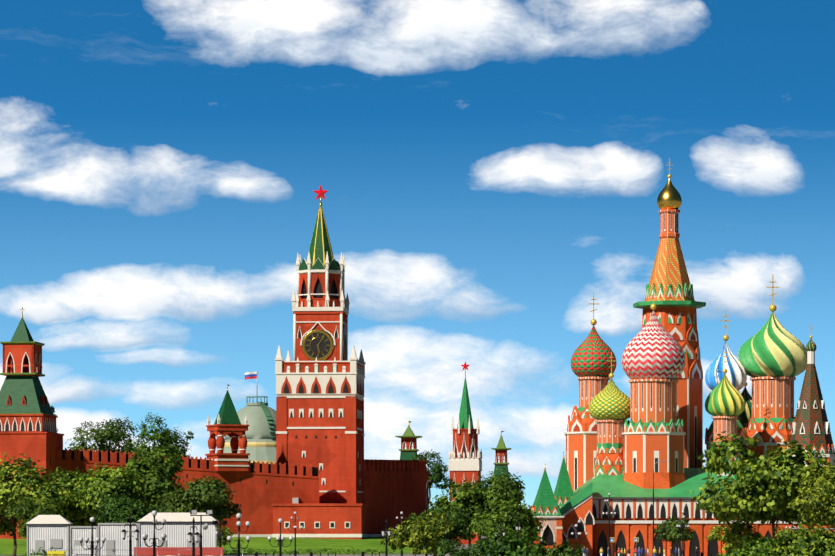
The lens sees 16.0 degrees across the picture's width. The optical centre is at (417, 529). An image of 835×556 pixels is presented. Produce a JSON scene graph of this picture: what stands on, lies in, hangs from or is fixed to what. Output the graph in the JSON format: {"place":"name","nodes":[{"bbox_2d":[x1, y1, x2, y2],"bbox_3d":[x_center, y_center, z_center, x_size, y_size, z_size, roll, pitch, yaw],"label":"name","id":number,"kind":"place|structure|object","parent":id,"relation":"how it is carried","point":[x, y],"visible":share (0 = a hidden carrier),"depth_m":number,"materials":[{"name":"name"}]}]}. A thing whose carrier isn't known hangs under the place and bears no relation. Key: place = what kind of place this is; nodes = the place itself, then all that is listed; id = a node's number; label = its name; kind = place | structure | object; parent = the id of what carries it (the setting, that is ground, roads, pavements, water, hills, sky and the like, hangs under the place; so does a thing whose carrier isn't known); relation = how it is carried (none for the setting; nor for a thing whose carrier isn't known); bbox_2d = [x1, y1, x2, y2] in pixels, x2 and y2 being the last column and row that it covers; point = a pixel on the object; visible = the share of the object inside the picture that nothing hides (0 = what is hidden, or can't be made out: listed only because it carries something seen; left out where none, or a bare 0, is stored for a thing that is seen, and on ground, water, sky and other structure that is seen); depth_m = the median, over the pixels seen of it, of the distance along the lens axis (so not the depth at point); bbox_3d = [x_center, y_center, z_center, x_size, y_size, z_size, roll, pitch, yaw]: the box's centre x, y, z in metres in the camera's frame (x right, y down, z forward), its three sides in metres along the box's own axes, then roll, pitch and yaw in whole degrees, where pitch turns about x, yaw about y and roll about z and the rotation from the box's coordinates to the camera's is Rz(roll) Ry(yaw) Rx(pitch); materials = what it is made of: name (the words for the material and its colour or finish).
{"place":"outdoors","nodes":[
{"label":"outdoors","id":0,"kind":"place"},
{"bbox_2d":[65,421,120,451],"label":"tree","id":1,"kind":"object","parent":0,"point":[98,437],"visible":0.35,"depth_m":655.30,"materials":[{"name":"green plant"}]},
{"bbox_2d":[94,417,138,453],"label":"tree","id":2,"kind":"object","parent":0,"point":[124,436],"visible":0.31,"depth_m":660.73,"materials":[{"name":"green plant"}]},
{"bbox_2d":[124,412,186,457],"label":"tree","id":3,"kind":"object","parent":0,"point":[165,437],"visible":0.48,"depth_m":650.19,"materials":[{"name":"green plant"}]},
{"bbox_2d":[156,427,194,457],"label":"tree","id":4,"kind":"object","parent":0,"point":[183,449],"visible":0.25,"depth_m":666.29,"materials":[{"name":"green plant"}]},
{"bbox_2d":[0,535,487,555],"bbox_3d":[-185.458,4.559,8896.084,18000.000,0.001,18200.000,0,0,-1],"label":"ground","id":5,"kind":"structure","parent":0,"point":[466,546],"depth_m":537.99,"materials":[{"name":"green plant"}]},
{"bbox_2d":[0,307,63,538],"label":"tower","id":6,"kind":"structure","parent":5,"relation":"on","point":[28,426],"depth_m":572.52,"materials":[{"name":"brick"}]},
{"bbox_2d":[4,495,72,538],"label":"tree","id":7,"kind":"object","parent":5,"relation":"on","point":[28,512],"visible":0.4,"depth_m":483.20,"materials":[{"name":"green plant"}]},
{"bbox_2d":[24,547,54,555],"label":"bush","id":8,"kind":"object","parent":5,"relation":"on","point":[25,554],"visible":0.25,"depth_m":296.57,"materials":[{"name":"green plant"}]},
{"bbox_2d":[0,452,81,555],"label":"tree","id":9,"kind":"object","parent":5,"relation":"on","point":[22,483],"visible":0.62,"depth_m":498.14,"materials":[{"name":"green plant"}]},
{"bbox_2d":[45,467,82,520],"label":"tree","id":10,"kind":"object","parent":5,"relation":"on","point":[62,476],"visible":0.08,"depth_m":512.68,"materials":[{"name":"green plant"}]},
{"bbox_2d":[79,517,105,555],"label":"lamp","id":11,"kind":"object","parent":5,"relation":"on","point":[97,539],"visible":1,"depth_m":227.44,"materials":[{"name":"grey"}]},
{"bbox_2d":[63,462,149,525],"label":"tree","id":12,"kind":"object","parent":5,"relation":"on","point":[97,486],"visible":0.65,"depth_m":498.35,"materials":[{"name":"green plant"}]},
{"bbox_2d":[121,514,139,555],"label":"lamp","id":13,"kind":"object","parent":5,"relation":"on","point":[136,531],"visible":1,"depth_m":207.56,"materials":[{"name":"grey metal"}]},
{"bbox_2d":[94,490,169,522],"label":"tree","id":14,"kind":"object","parent":5,"relation":"on","point":[114,513],"visible":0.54,"depth_m":485.89,"materials":[{"name":"green plant"}]},
{"bbox_2d":[26,513,242,555],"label":"site cabins","id":15,"kind":"object","parent":5,"relation":"on","point":[60,535],"visible":0.94,"depth_m":297.38,"materials":[{"name":"metal"}]},
{"bbox_2d":[119,440,185,510],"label":"tree","id":16,"kind":"object","parent":5,"relation":"on","point":[158,472],"visible":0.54,"depth_m":516.75,"materials":[{"name":"green plant"}]},
{"bbox_2d":[142,510,166,555],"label":"lamp","id":17,"kind":"object","parent":5,"relation":"on","point":[154,521],"visible":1,"depth_m":212.57,"materials":[{"name":"grey"}]},
{"bbox_2d":[187,517,199,555],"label":"lamp","id":18,"kind":"object","parent":5,"relation":"on","point":[195,536],"visible":1,"depth_m":202.66,"materials":[{"name":"grey"}]},
{"bbox_2d":[148,475,241,526],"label":"tree","id":19,"kind":"object","parent":5,"relation":"on","point":[204,496],"visible":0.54,"depth_m":491.75,"materials":[{"name":"green plant"}]},
{"bbox_2d":[190,510,212,555],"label":"lamp","id":20,"kind":"object","parent":5,"relation":"on","point":[204,526],"visible":0.98,"depth_m":222.62,"materials":[{"name":"grey metal"}]},
{"bbox_2d":[212,521,226,546],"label":"lamp","id":21,"kind":"object","parent":5,"relation":"on","point":[217,533],"visible":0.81,"depth_m":297.56,"materials":[{"name":"grey metal"}]},
{"bbox_2d":[217,521,233,545],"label":"bush","id":22,"kind":"object","parent":5,"relation":"on","point":[224,540],"visible":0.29,"depth_m":466.22,"materials":[{"name":"green plant"}]},
{"bbox_2d":[227,513,250,555],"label":"lamp","id":23,"kind":"object","parent":5,"relation":"on","point":[238,524],"visible":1,"depth_m":212.64,"materials":[{"name":"grey"}]},
{"bbox_2d":[56,447,428,536],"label":"fortress wall","id":24,"kind":"structure","parent":5,"relation":"on","point":[393,489],"depth_m":588.69,"materials":[{"name":"brick"}]},
{"bbox_2d":[205,384,249,470],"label":"small tower","id":25,"kind":"structure","parent":24,"relation":"on","point":[227,422],"depth_m":585.74,"materials":[{"name":"brick"}]},
{"bbox_2d":[268,518,292,555],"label":"lamp","id":26,"kind":"object","parent":5,"relation":"on","point":[280,539],"visible":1,"depth_m":257.75,"materials":[{"name":"grey"}]},
{"bbox_2d":[224,547,396,554],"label":"lawn shrubs","id":27,"kind":"object","parent":5,"relation":"on","point":[310,550],"visible":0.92,"depth_m":525.63,"materials":[{"name":"green plant"}]},
{"bbox_2d":[272,185,367,538],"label":"clock tower","id":28,"kind":"structure","parent":5,"relation":"on","point":[320,377],"depth_m":598.05,"materials":[{"name":"brick"}]},
{"bbox_2d":[382,519,390,555],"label":"lamp","id":29,"kind":"object","parent":5,"relation":"on","point":[386,537],"visible":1,"depth_m":297.96,"materials":[{"name":"grey"}]},
{"bbox_2d":[395,421,421,459],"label":"tower","id":30,"kind":"structure","parent":5,"relation":"on","point":[408,438],"depth_m":696.47,"materials":[{"name":"brick"}]},
{"bbox_2d":[380,513,453,555],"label":"bush","id":31,"kind":"object","parent":5,"relation":"on","point":[426,529],"visible":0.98,"depth_m":327.23,"materials":[{"name":"green plant"}]},
{"bbox_2d":[437,539,493,555],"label":"bush","id":32,"kind":"object","parent":5,"relation":"on","point":[464,552],"visible":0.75,"depth_m":295.64,"materials":[{"name":"green plant"}]},
{"bbox_2d":[425,467,525,549],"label":"tree","id":33,"kind":"object","parent":5,"relation":"on","point":[479,498],"visible":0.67,"depth_m":445.66,"materials":[{"name":"green plant"}]},
{"bbox_2d":[495,522,505,540],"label":"lamp","id":34,"kind":"object","parent":5,"relation":"on","point":[504,532],"visible":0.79,"depth_m":328.23,"materials":[{"name":"grey metal"}]},
{"bbox_2d":[477,528,552,555],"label":"bush","id":35,"kind":"object","parent":5,"relation":"on","point":[511,545],"visible":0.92,"depth_m":294.94,"materials":[{"name":"green plant"}]},
{"bbox_2d":[523,539,583,555],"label":"bush","id":36,"kind":"object","parent":5,"relation":"on","point":[565,549],"visible":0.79,"depth_m":297.27,"materials":[{"name":"green plant"}]},
{"bbox_2d":[529,158,834,555],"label":"cathedral","id":37,"kind":"structure","parent":5,"relation":"on","point":[613,452],"depth_m":485.32,"materials":[{"name":"red brick"}]},
{"bbox_2d":[706,520,766,551],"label":"tree","id":38,"kind":"object","parent":5,"relation":"on","point":[730,538],"visible":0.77,"depth_m":398.51,"materials":[{"name":"green plant"}]},
{"bbox_2d":[716,535,788,555],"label":"bush","id":39,"kind":"object","parent":5,"relation":"on","point":[752,548],"visible":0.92,"depth_m":299.23,"materials":[{"name":"green plant"}]},
{"bbox_2d":[689,431,834,537],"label":"tree","id":40,"kind":"object","parent":5,"relation":"on","point":[753,492],"visible":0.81,"depth_m":390.50,"materials":[{"name":"green plant"}]},
{"bbox_2d":[765,521,834,555],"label":"bush","id":41,"kind":"object","parent":5,"relation":"on","point":[818,542],"visible":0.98,"depth_m":297.05,"materials":[{"name":"green plant"}]},
{"bbox_2d":[787,462,834,533],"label":"tree","id":42,"kind":"object","parent":5,"relation":"on","point":[819,494],"visible":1,"depth_m":381.67,"materials":[{"name":"green plant"}]},
{"bbox_2d":[216,372,275,463],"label":"domed building","id":43,"kind":"structure","parent":0,"point":[260,433],"depth_m":749.98,"materials":[{"name":"metal"}]},
{"bbox_2d":[243,555,450,555],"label":"pavement","id":44,"kind":"structure","parent":0,"point":[342,555],"depth_m":517.03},
{"bbox_2d":[288,512,302,555],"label":"lamp","id":45,"kind":"object","parent":44,"relation":"on","point":[295,527],"visible":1,"depth_m":427.65,"materials":[{"name":"grey metal"}]},
{"bbox_2d":[396,512,407,555],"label":"lamp","id":46,"kind":"object","parent":44,"relation":"on","point":[401,551],"visible":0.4,"depth_m":427.99,"materials":[{"name":"grey"}]},
{"bbox_2d":[425,480,430,555],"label":"lamp","id":47,"kind":"object","parent":44,"relation":"on","point":[426,503],"visible":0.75,"depth_m":438.06,"materials":[{"name":"metal"}]},
{"bbox_2d":[402,505,475,555],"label":"tree","id":48,"kind":"object","parent":44,"relation":"on","point":[460,522],"visible":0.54,"depth_m":436.24,"materials":[{"name":"green plant"}]},
{"bbox_2d":[255,551,718,555],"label":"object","id":49,"kind":"object","parent":44,"relation":"on","point":[363,553],"visible":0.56,"depth_m":475.51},
{"bbox_2d":[467,500,549,544],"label":"tree","id":50,"kind":"object","parent":44,"relation":"on","point":[525,515],"visible":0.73,"depth_m":430.51,"materials":[{"name":"green plant"}]},
{"bbox_2d":[516,518,520,538],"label":"lamp","id":51,"kind":"object","parent":44,"relation":"on","point":[518,527],"visible":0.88,"depth_m":418.36,"materials":[{"name":"grey glass"}]},
{"bbox_2d":[571,520,587,552],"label":"lamp","id":52,"kind":"object","parent":44,"relation":"on","point":[579,532],"visible":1,"depth_m":398.49,"materials":[{"name":"grey glass"}]},
{"bbox_2d":[602,493,615,555],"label":"lamp","id":53,"kind":"object","parent":44,"relation":"on","point":[609,514],"visible":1,"depth_m":453.67,"materials":[{"name":"grey metal"}]},
{"bbox_2d":[652,461,666,555],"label":"lamp","id":54,"kind":"object","parent":44,"relation":"on","point":[653,507],"visible":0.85,"depth_m":463.84,"materials":[{"name":"metal"}]},
{"bbox_2d":[654,516,695,555],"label":"tree","id":55,"kind":"object","parent":44,"relation":"on","point":[673,535],"visible":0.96,"depth_m":466.15,"materials":[{"name":"green plant"}]},
{"bbox_2d":[676,511,689,555],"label":"lamp","id":56,"kind":"object","parent":44,"relation":"on","point":[682,529],"visible":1,"depth_m":438.90,"materials":[{"name":"grey metal"}]},
{"bbox_2d":[0,0,834,508],"label":"sky","id":57,"kind":"structure","parent":0,"point":[489,169],"materials":[{"name":"blue"}]},
{"bbox_2d":[411,449,455,501],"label":"tree","id":58,"kind":"object","parent":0,"point":[438,471],"visible":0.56,"depth_m":696.21,"materials":[{"name":"green plant"}]},
{"bbox_2d":[448,362,481,543],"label":"tower","id":59,"kind":"structure","parent":0,"point":[465,458],"depth_m":894.92,"materials":[{"name":"brick"}]},
{"bbox_2d":[491,430,510,482],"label":"tower","id":60,"kind":"structure","parent":0,"point":[500,449],"depth_m":757.24,"materials":[{"name":"brick"}]},
{"bbox_2d":[792,528,834,536],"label":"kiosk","id":61,"kind":"object","parent":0,"point":[815,529],"visible":0.06,"depth_m":409.05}
]}

